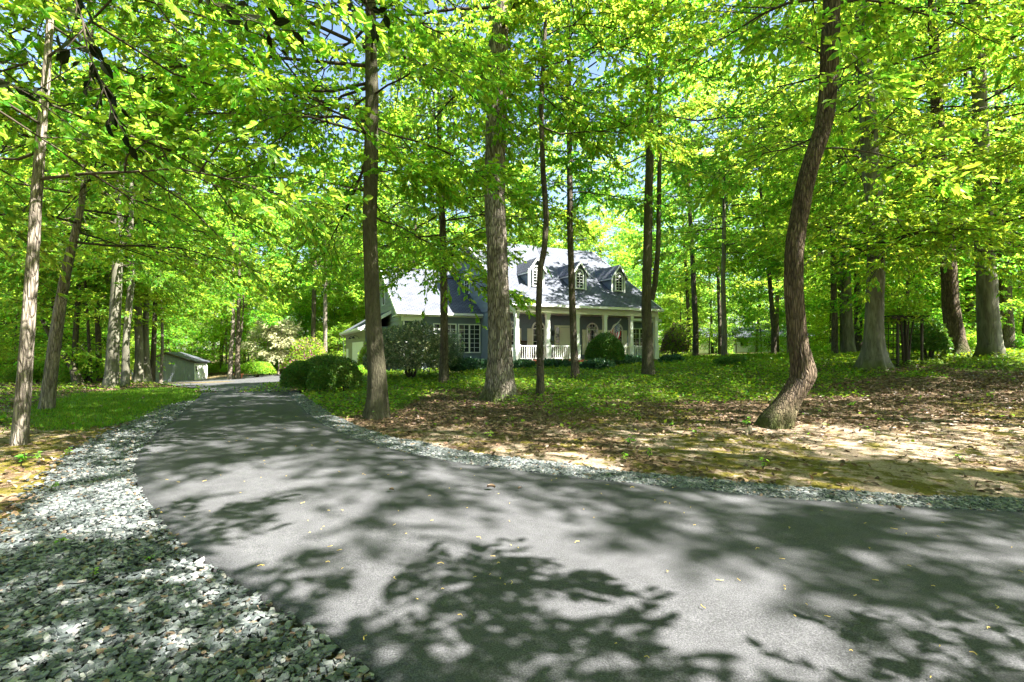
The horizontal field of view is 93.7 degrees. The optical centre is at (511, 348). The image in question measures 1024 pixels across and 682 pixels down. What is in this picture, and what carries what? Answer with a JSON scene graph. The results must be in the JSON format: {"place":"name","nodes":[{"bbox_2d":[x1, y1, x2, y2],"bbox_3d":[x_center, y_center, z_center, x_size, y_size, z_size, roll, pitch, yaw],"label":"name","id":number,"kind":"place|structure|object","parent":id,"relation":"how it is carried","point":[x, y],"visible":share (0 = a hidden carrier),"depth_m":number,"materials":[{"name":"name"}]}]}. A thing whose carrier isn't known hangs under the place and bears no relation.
{"place":"outdoors","nodes":[
{"label":"outdoors","id":0,"kind":"place"},
{"bbox_2d":[0,35,80,106],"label":"overhanging branch","id":1,"kind":"object","parent":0,"point":[20,90],"visible":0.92,"depth_m":2.43,"materials":[{"name":"green plant"}]},
{"bbox_2d":[0,390,1023,681],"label":"gravel","id":2,"kind":"structure","parent":0,"point":[80,508],"depth_m":3.05,"materials":[{"name":"grey gravel"}]},
{"bbox_2d":[0,350,1023,681],"bbox_3d":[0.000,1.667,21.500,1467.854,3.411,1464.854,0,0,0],"label":"ground","id":3,"kind":"structure","parent":0,"point":[882,462],"depth_m":7.90,"materials":[{"name":"brown soil"}]},
{"bbox_2d":[0,258,101,368],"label":"understory tree","id":4,"kind":"object","parent":3,"relation":"on","point":[5,361],"visible":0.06,"depth_m":31.00,"materials":[{"name":"green plant"}]},
{"bbox_2d":[40,320,83,383],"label":"fallen tree","id":5,"kind":"object","parent":3,"relation":"on","point":[77,378],"visible":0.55,"depth_m":23.90,"materials":[{"name":"brown plant"}]},
{"bbox_2d":[0,137,153,369],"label":"understory tree","id":6,"kind":"object","parent":3,"relation":"on","point":[106,299],"visible":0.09,"depth_m":24.81,"materials":[{"name":"green plant"}]},
{"bbox_2d":[58,356,104,381],"bbox_3d":[-22.611,1.123,25.204,2.544,1.544,2.553,0,0,12],"label":"thicket shrub","id":7,"kind":"object","parent":3,"relation":"on","point":[63,373],"visible":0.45,"depth_m":24.96,"materials":[{"name":"green plant"}]},
{"bbox_2d":[0,151,181,383],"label":"understory tree","id":8,"kind":"object","parent":3,"relation":"on","point":[89,338],"visible":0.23,"depth_m":23.70,"materials":[{"name":"green plant"}]},
{"bbox_2d":[0,88,197,382],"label":"slim tree","id":9,"kind":"object","parent":3,"relation":"on","point":[97,328],"visible":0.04,"depth_m":24.64,"materials":[{"name":"green plant"}]},
{"bbox_2d":[2,272,201,371],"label":"understory tree","id":10,"kind":"object","parent":3,"relation":"on","point":[168,325],"visible":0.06,"depth_m":31.04,"materials":[{"name":"green plant"}]},
{"bbox_2d":[0,59,206,382],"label":"slim tree","id":11,"kind":"object","parent":3,"relation":"on","point":[75,336],"visible":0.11,"depth_m":24.90,"materials":[{"name":"green plant"}]},
{"bbox_2d":[0,387,211,431],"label":"grass","id":12,"kind":"structure","parent":3,"relation":"on","point":[73,405],"depth_m":12.57,"materials":[{"name":"green plant"}]},
{"bbox_2d":[0,0,213,248],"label":"shade tree","id":13,"kind":"object","parent":3,"relation":"on","point":[65,125],"visible":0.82,"depth_m":7.48,"materials":[{"name":"green plant"}]},
{"bbox_2d":[0,107,243,382],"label":"beech tree","id":14,"kind":"object","parent":3,"relation":"on","point":[138,373],"visible":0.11,"depth_m":26.41,"materials":[{"name":"green plant"}]},
{"bbox_2d":[0,53,251,385],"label":"beech tree","id":15,"kind":"object","parent":3,"relation":"on","point":[125,360],"visible":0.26,"depth_m":22.08,"materials":[{"name":"green plant"}]},
{"bbox_2d":[0,0,257,310],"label":"shade tree","id":16,"kind":"object","parent":3,"relation":"on","point":[51,231],"visible":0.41,"depth_m":10.38,"materials":[{"name":"green plant"}]},
{"bbox_2d":[0,0,283,387],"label":"beech tree","id":17,"kind":"object","parent":3,"relation":"on","point":[111,374],"visible":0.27,"depth_m":20.79,"materials":[{"name":"green plant"}]},
{"bbox_2d":[7,113,278,382],"bbox_3d":[-20.913,-6.173,26.940,11.617,16.654,11.446,0,0,25],"label":"beech tree","id":18,"kind":"object","parent":3,"relation":"on","point":[147,372],"visible":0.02,"depth_m":27.45,"materials":[{"name":"green plant"}]},
{"bbox_2d":[0,0,300,409],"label":"slim tree","id":19,"kind":"object","parent":3,"relation":"on","point":[48,394],"visible":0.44,"depth_m":12.16,"materials":[{"name":"green plant"}]},
{"bbox_2d":[61,134,242,381],"bbox_3d":[-20.747,-5.684,27.618,8.648,15.632,9.888,0,0,0],"label":"slim tree","id":20,"kind":"object","parent":3,"relation":"on","point":[153,350],"visible":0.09,"depth_m":27.91,"materials":[{"name":"green plant"}]},
{"bbox_2d":[92,201,228,383],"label":"slim tree","id":21,"kind":"object","parent":3,"relation":"on","point":[206,303],"visible":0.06,"depth_m":27.93,"materials":[{"name":"green plant"}]},
{"bbox_2d":[131,352,210,381],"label":"shed","id":22,"kind":"structure","parent":3,"relation":"on","point":[187,367],"depth_m":47.82,"materials":[{"name":"grey wood"}]},
{"bbox_2d":[131,293,215,367],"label":"understory tree","id":23,"kind":"object","parent":3,"relation":"on","point":[173,339],"visible":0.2,"depth_m":54.29,"materials":[{"name":"green plant"}]},
{"bbox_2d":[0,0,410,445],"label":"slim tree","id":24,"kind":"object","parent":3,"relation":"on","point":[20,431],"visible":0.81,"depth_m":7.45,"materials":[{"name":"green plant"}]},
{"bbox_2d":[55,0,137,160],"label":"overhanging branch","id":25,"kind":"object","parent":24,"relation":"attached to","point":[63,53],"visible":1,"depth_m":2.17,"materials":[{"name":"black plant"}]},
{"bbox_2d":[198,0,312,55],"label":"overhanging branch","id":26,"kind":"object","parent":24,"relation":"attached to","point":[280,21],"visible":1,"depth_m":2.59,"materials":[{"name":"green plant"}]},
{"bbox_2d":[347,0,390,42],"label":"overhanging branch","id":27,"kind":"object","parent":24,"relation":"attached to","point":[373,30],"visible":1,"depth_m":2.62,"materials":[{"name":"green plant"}]},
{"bbox_2d":[189,307,255,372],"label":"understory tree","id":28,"kind":"object","parent":3,"relation":"on","point":[204,351],"visible":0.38,"depth_m":55.94,"materials":[{"name":"green plant"}]},
{"bbox_2d":[171,240,273,372],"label":"forest tree","id":29,"kind":"object","parent":3,"relation":"on","point":[214,330],"visible":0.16,"depth_m":57.48,"materials":[{"name":"green plant"}]},
{"bbox_2d":[202,273,287,363],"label":"understory tree","id":30,"kind":"object","parent":3,"relation":"on","point":[224,326],"visible":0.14,"depth_m":58.18,"materials":[{"name":"green plant"}]},
{"bbox_2d":[233,361,276,376],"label":"yellow shrub","id":31,"kind":"object","parent":3,"relation":"on","point":[258,367],"visible":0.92,"depth_m":44.97,"materials":[{"name":"green plant"}]},
{"bbox_2d":[234,316,299,374],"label":"dogwood tree","id":32,"kind":"object","parent":3,"relation":"on","point":[261,352],"visible":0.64,"depth_m":49.53,"materials":[{"name":"beige plant"}]},
{"bbox_2d":[0,0,546,419],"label":"maple tree","id":33,"kind":"object","parent":3,"relation":"on","point":[367,119],"visible":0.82,"depth_m":9.65,"materials":[{"name":"green plant"}]},
{"bbox_2d":[250,316,311,374],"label":"dogwood tree","id":34,"kind":"object","parent":3,"relation":"on","point":[294,332],"visible":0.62,"depth_m":49.58,"materials":[{"name":"beige plant"}]},
{"bbox_2d":[258,292,322,366],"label":"understory tree","id":35,"kind":"object","parent":3,"relation":"on","point":[302,323],"visible":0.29,"depth_m":55.90,"materials":[{"name":"green plant"}]},
{"bbox_2d":[279,360,317,391],"bbox_3d":[-7.857,1.050,17.968,1.592,1.306,1.648,0,0,-10],"label":"yew bush","id":36,"kind":"object","parent":3,"relation":"on","point":[294,373],"visible":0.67,"depth_m":17.40,"materials":[{"name":"green plant"}]},
{"bbox_2d":[242,162,362,342],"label":"oak tree","id":37,"kind":"object","parent":3,"relation":"on","point":[313,322],"visible":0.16,"depth_m":51.77,"materials":[{"name":"green plant"}]},
{"bbox_2d":[280,336,326,369],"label":"pink shrub","id":38,"kind":"object","parent":3,"relation":"on","point":[310,350],"visible":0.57,"depth_m":46.35,"materials":[{"name":"green plant"}]},
{"bbox_2d":[306,365,338,392],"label":"yew bush","id":39,"kind":"object","parent":3,"relation":"on","point":[322,377],"visible":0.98,"depth_m":16.86,"materials":[{"name":"green plant"}]},
{"bbox_2d":[265,149,380,352],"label":"oak tree","id":40,"kind":"object","parent":3,"relation":"on","point":[281,258],"visible":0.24,"depth_m":49.84,"materials":[{"name":"green plant"}]},
{"bbox_2d":[287,262,359,355],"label":"understory tree","id":41,"kind":"object","parent":3,"relation":"on","point":[306,305],"visible":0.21,"depth_m":56.12,"materials":[{"name":"green plant"}]},
{"bbox_2d":[305,353,357,367],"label":"yew bush","id":42,"kind":"object","parent":3,"relation":"on","point":[327,360],"visible":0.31,"depth_m":21.18,"materials":[{"name":"green plant"}]},
{"bbox_2d":[315,319,352,357],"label":"dogwood tree","id":43,"kind":"object","parent":3,"relation":"on","point":[331,333],"visible":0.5,"depth_m":51.23,"materials":[{"name":"green plant"}]},
{"bbox_2d":[309,300,361,354],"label":"understory tree","id":44,"kind":"object","parent":3,"relation":"on","point":[334,312],"visible":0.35,"depth_m":55.17,"materials":[{"name":"green plant"}]},
{"bbox_2d":[330,360,363,390],"bbox_3d":[-6.226,1.030,17.804,1.347,1.244,1.392,0,0,17],"label":"yew bush","id":45,"kind":"object","parent":3,"relation":"on","point":[348,373],"visible":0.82,"depth_m":17.47,"materials":[{"name":"green plant"}]},
{"bbox_2d":[330,178,426,316],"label":"forest tree","id":46,"kind":"object","parent":3,"relation":"on","point":[349,305],"visible":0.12,"depth_m":54.69,"materials":[{"name":"green plant"}]},
{"bbox_2d":[362,320,450,378],"bbox_3d":[-5.057,0.069,22.881,4.059,2.965,3.635,0,0,-26],"label":"flowering shrub","id":47,"kind":"object","parent":3,"relation":"on","point":[425,337],"visible":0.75,"depth_m":21.96,"materials":[{"name":"green plant"}]},
{"bbox_2d":[342,94,478,268],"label":"forest tree","id":48,"kind":"object","parent":3,"relation":"on","point":[455,228],"visible":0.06,"depth_m":51.83,"materials":[{"name":"green plant"}]},
{"bbox_2d":[291,19,596,382],"bbox_3d":[-3.045,-5.982,20.816,11.343,15.037,11.604,0,0,-33],"label":"maple tree","id":49,"kind":"object","parent":3,"relation":"on","point":[478,245],"visible":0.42,"depth_m":19.86,"materials":[{"name":"green plant"}]},
{"bbox_2d":[448,331,464,366],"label":"flowering shrub","id":50,"kind":"object","parent":3,"relation":"on","point":[456,355],"visible":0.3,"depth_m":24.80,"materials":[{"name":"green plant"}]},
{"bbox_2d":[449,356,478,373],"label":"shrub","id":51,"kind":"object","parent":3,"relation":"on","point":[466,364],"visible":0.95,"depth_m":24.62,"materials":[{"name":"green plant"}]},
{"bbox_2d":[182,0,763,402],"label":"tulip tree","id":52,"kind":"object","parent":3,"relation":"on","point":[499,381],"visible":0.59,"depth_m":13.95,"materials":[{"name":"green plant"}]},
{"bbox_2d":[438,164,560,244],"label":"forest tree","id":53,"kind":"object","parent":3,"relation":"on","point":[508,205],"visible":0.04,"depth_m":58.83,"materials":[{"name":"green plant"}]},
{"bbox_2d":[339,243,663,370],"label":"house","id":54,"kind":"structure","parent":3,"relation":"on","point":[608,297],"depth_m":32.33,"materials":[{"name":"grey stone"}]},
{"bbox_2d":[458,324,479,352],"bbox_3d":[-2.920,-0.700,32.813,1.600,1.980,0.090,0,0,-25],"label":"window","id":55,"kind":"structure","parent":54,"relation":"in","point":[470,333],"depth_m":32.84,"materials":[{"name":"white paint"}]},
{"bbox_2d":[0,352,1023,546],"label":"leaf litter","id":56,"kind":"object","parent":3,"relation":"on","point":[27,475],"visible":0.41,"depth_m":10.80,"materials":[{"name":"brown plant"}]},
{"bbox_2d":[0,346,1023,441],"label":"ground cover","id":57,"kind":"object","parent":3,"relation":"on","point":[776,360],"visible":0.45,"depth_m":17.57,"materials":[{"name":"green plant"}]},
{"bbox_2d":[507,121,643,262],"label":"forest tree","id":58,"kind":"object","parent":3,"relation":"on","point":[594,230],"visible":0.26,"depth_m":57.97,"materials":[{"name":"green plant"}]},
{"bbox_2d":[460,0,716,377],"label":"slim tree","id":59,"kind":"object","parent":3,"relation":"on","point":[569,160],"visible":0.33,"depth_m":19.88,"materials":[{"name":"green plant"}]},
{"bbox_2d":[451,0,726,395],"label":"slim tree","id":60,"kind":"object","parent":3,"relation":"on","point":[552,73],"visible":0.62,"depth_m":14.91,"materials":[{"name":"green plant"}]},
{"bbox_2d":[551,185,642,287],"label":"forest tree","id":61,"kind":"object","parent":3,"relation":"on","point":[588,210],"visible":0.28,"depth_m":62.29,"materials":[{"name":"green plant"}]},
{"bbox_2d":[579,358,616,369],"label":"hosta plant","id":62,"kind":"object","parent":3,"relation":"on","point":[597,363],"visible":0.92,"depth_m":23.66,"materials":[{"name":"green plant"}]},
{"bbox_2d":[584,332,625,360],"bbox_3d":[4.958,0.065,25.509,2.375,1.998,2.042,0,0,-25],"label":"yew bush","id":63,"kind":"object","parent":3,"relation":"on","point":[606,345],"visible":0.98,"depth_m":24.80,"materials":[{"name":"green plant"}]},
{"bbox_2d":[606,205,700,300],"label":"forest tree","id":64,"kind":"object","parent":3,"relation":"on","point":[629,225],"visible":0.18,"depth_m":66.44,"materials":[{"name":"green plant"}]},
{"bbox_2d":[506,0,841,374],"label":"forked tree","id":65,"kind":"object","parent":3,"relation":"on","point":[649,287],"visible":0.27,"depth_m":19.86,"materials":[{"name":"green plant"}]},
{"bbox_2d":[659,321,691,354],"bbox_3d":[12.305,-0.631,36.357,2.545,3.063,2.114,0,0,30],"label":"bronze shrub","id":66,"kind":"object","parent":3,"relation":"on","point":[671,341],"visible":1,"depth_m":35.85,"materials":[{"name":"green plant"}]},
{"bbox_2d":[658,304,701,355],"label":"understory tree","id":67,"kind":"object","parent":3,"relation":"on","point":[673,315],"visible":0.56,"depth_m":46.50,"materials":[{"name":"green plant"}]},
{"bbox_2d":[623,146,743,355],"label":"forest tree","id":68,"kind":"object","parent":3,"relation":"on","point":[669,272],"visible":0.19,"depth_m":49.10,"materials":[{"name":"green plant"}]},
{"bbox_2d":[574,44,794,355],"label":"forest tree","id":69,"kind":"object","parent":3,"relation":"on","point":[695,339],"visible":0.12,"depth_m":41.12,"materials":[{"name":"green plant"}]},
{"bbox_2d":[656,263,717,354],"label":"understory tree","id":70,"kind":"object","parent":3,"relation":"on","point":[669,304],"visible":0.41,"depth_m":51.88,"materials":[{"name":"green plant"}]},
{"bbox_2d":[677,276,740,353],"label":"understory tree","id":71,"kind":"object","parent":3,"relation":"on","point":[714,316],"visible":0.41,"depth_m":56.89,"materials":[{"name":"green plant"}]},
{"bbox_2d":[670,207,756,352],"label":"forest tree","id":72,"kind":"object","parent":3,"relation":"on","point":[712,347],"visible":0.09,"depth_m":65.87,"materials":[{"name":"green plant"}]},
{"bbox_2d":[652,140,783,354],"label":"forest tree","id":73,"kind":"object","parent":3,"relation":"on","point":[684,284],"visible":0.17,"depth_m":44.43,"materials":[{"name":"green plant"}]},
{"bbox_2d":[698,283,749,352],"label":"understory tree","id":74,"kind":"object","parent":3,"relation":"on","point":[730,330],"visible":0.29,"depth_m":65.22,"materials":[{"name":"green plant"}]},
{"bbox_2d":[618,57,837,355],"bbox_3d":[12.786,-8.287,29.982,12.665,18.190,12.621,0,0,0],"label":"slim tree","id":75,"kind":"object","parent":3,"relation":"on","point":[694,230],"visible":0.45,"depth_m":29.66,"materials":[{"name":"green plant"}]},
{"bbox_2d":[728,267,786,348],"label":"understory tree","id":76,"kind":"object","parent":3,"relation":"on","point":[748,338],"visible":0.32,"depth_m":65.21,"materials":[{"name":"green plant"}]},
{"bbox_2d":[713,188,804,351],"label":"forest tree","id":77,"kind":"object","parent":3,"relation":"on","point":[747,322],"visible":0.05,"depth_m":63.61,"materials":[{"name":"green plant"}]},
{"bbox_2d":[674,82,849,353],"bbox_3d":[17.694,-8.897,34.544,12.054,19.369,10.938,0,0,32],"label":"forest tree","id":78,"kind":"object","parent":3,"relation":"on","point":[772,313],"visible":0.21,"depth_m":34.17,"materials":[{"name":"green plant"}]},
{"bbox_2d":[699,327,824,352],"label":"distant house","id":79,"kind":"structure","parent":3,"relation":"on","point":[740,349],"depth_m":79.30,"materials":[{"name":"white paint"}]},
{"bbox_2d":[699,113,837,352],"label":"forest tree","id":80,"kind":"object","parent":3,"relation":"on","point":[776,314],"visible":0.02,"depth_m":47.96,"materials":[{"name":"green plant"}]},
{"bbox_2d":[751,311,786,352],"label":"understory tree","id":81,"kind":"object","parent":3,"relation":"on","point":[781,339],"visible":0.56,"depth_m":59.31,"materials":[{"name":"green plant"}]},
{"bbox_2d":[726,167,853,352],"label":"forest tree","id":82,"kind":"object","parent":3,"relation":"on","point":[755,311],"visible":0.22,"depth_m":36.98,"materials":[{"name":"green plant"}]},
{"bbox_2d":[601,0,1023,429],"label":"leaning tree","id":83,"kind":"object","parent":3,"relation":"on","point":[781,410],"visible":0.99,"depth_m":9.22,"materials":[{"name":"green plant"}]},
{"bbox_2d":[783,251,863,351],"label":"understory tree","id":84,"kind":"object","parent":3,"relation":"on","point":[815,331],"visible":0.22,"depth_m":38.39,"materials":[{"name":"green plant"}]},
{"bbox_2d":[717,52,949,349],"bbox_3d":[22.521,-11.268,34.704,14.847,23.856,13.472,0,0,25],"label":"forest tree","id":85,"kind":"object","parent":3,"relation":"on","point":[837,272],"visible":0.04,"depth_m":34.45,"materials":[{"name":"green plant"}]},
{"bbox_2d":[649,0,1023,370],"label":"beech tree","id":86,"kind":"object","parent":3,"relation":"on","point":[873,354],"visible":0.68,"depth_m":16.10,"materials":[{"name":"green plant"}]},
{"bbox_2d":[744,110,928,354],"bbox_3d":[17.780,-6.371,26.928,9.106,13.770,9.480,0,0,40],"label":"slim tree","id":87,"kind":"object","parent":3,"relation":"on","point":[834,333],"visible":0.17,"depth_m":27.00,"materials":[{"name":"green plant"}]},
{"bbox_2d":[734,3,964,352],"bbox_3d":[19.079,-9.404,27.614,13.066,19.835,11.930,0,0,0],"label":"oak tree","id":88,"kind":"object","parent":3,"relation":"on","point":[848,340],"visible":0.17,"depth_m":26.85,"materials":[{"name":"green plant"}]},
{"bbox_2d":[726,0,1013,350],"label":"forest tree","id":89,"kind":"object","parent":3,"relation":"on","point":[858,345],"visible":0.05,"depth_m":30.38,"materials":[{"name":"green plant"}]},
{"bbox_2d":[758,0,1023,355],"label":"oak tree","id":90,"kind":"object","parent":3,"relation":"on","point":[952,314],"visible":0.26,"depth_m":19.77,"materials":[{"name":"green plant"}]},
{"bbox_2d":[779,0,1023,358],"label":"oak tree","id":91,"kind":"object","parent":3,"relation":"on","point":[989,329],"visible":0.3,"depth_m":18.28,"materials":[{"name":"green plant"}]},
{"bbox_2d":[884,315,929,366],"bbox_3d":[15.012,-0.273,18.500,1.500,1.980,1.000,0,0,-6],"label":"garden arbour","id":92,"kind":"object","parent":3,"relation":"on","point":[897,353],"visible":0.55,"depth_m":18.17,"materials":[{"name":"brown wood"}]},
{"bbox_2d":[884,283,932,364],"bbox_3d":[15.200,-0.922,18.450,1.900,3.163,1.463,0,0,-14],"label":"climbing vine","id":93,"kind":"object","parent":92,"relation":"attached to","point":[917,311],"visible":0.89,"depth_m":18.35,"materials":[{"name":"green plant"}]},
{"bbox_2d":[805,104,1023,346],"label":"understory tree","id":94,"kind":"object","parent":3,"relation":"on","point":[963,272],"visible":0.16,"depth_m":23.65,"materials":[{"name":"green plant"}]},
{"bbox_2d":[836,184,1023,344],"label":"understory tree","id":95,"kind":"object","parent":3,"relation":"on","point":[932,271],"visible":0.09,"depth_m":25.59,"materials":[{"name":"green plant"}]},
{"bbox_2d":[909,316,954,358],"bbox_3d":[16.972,-0.455,19.555,2.368,1.840,1.468,0,0,-24],"label":"evergreen shrub","id":96,"kind":"object","parent":3,"relation":"on","point":[937,341],"visible":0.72,"depth_m":19.20,"materials":[{"name":"green plant"}]},
{"bbox_2d":[847,0,1023,349],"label":"oak tree","id":97,"kind":"object","parent":3,"relation":"on","point":[1008,334],"visible":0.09,"depth_m":23.81,"materials":[{"name":"green plant"}]},
{"bbox_2d":[850,0,1023,347],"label":"oak tree","id":98,"kind":"object","parent":3,"relation":"on","point":[1018,123],"visible":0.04,"depth_m":26.86,"materials":[{"name":"green plant"}]},
{"bbox_2d":[873,0,1023,253],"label":"shade tree","id":99,"kind":"object","parent":3,"relation":"on","point":[1004,114],"visible":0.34,"depth_m":15.69,"materials":[{"name":"green plant"}]},
{"bbox_2d":[896,159,1023,332],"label":"understory tree","id":100,"kind":"object","parent":3,"relation":"on","point":[1018,326],"visible":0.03,"depth_m":26.04,"materials":[{"name":"green plant"}]},
{"bbox_2d":[930,167,1023,349],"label":"understory tree","id":101,"kind":"object","parent":3,"relation":"on","point":[1004,304],"visible":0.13,"depth_m":23.91,"materials":[{"name":"green plant"}]},
{"bbox_2d":[0,0,1023,349],"label":"sky","id":102,"kind":"structure","parent":0,"point":[593,69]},
{"bbox_2d":[134,374,1023,681],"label":"driveway","id":103,"kind":"structure","parent":0,"point":[564,606],"depth_m":3.21,"materials":[{"name":"grey asphalt"}]},
{"bbox_2d":[166,179,302,379],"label":"twin tree","id":104,"kind":"object","parent":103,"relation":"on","point":[230,355],"visible":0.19,"depth_m":42.17,"materials":[{"name":"green plant"}]},
{"bbox_2d":[168,166,316,378],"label":"tree","id":105,"kind":"object","parent":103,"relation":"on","point":[270,319],"visible":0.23,"depth_m":41.87,"materials":[{"name":"green plant"}]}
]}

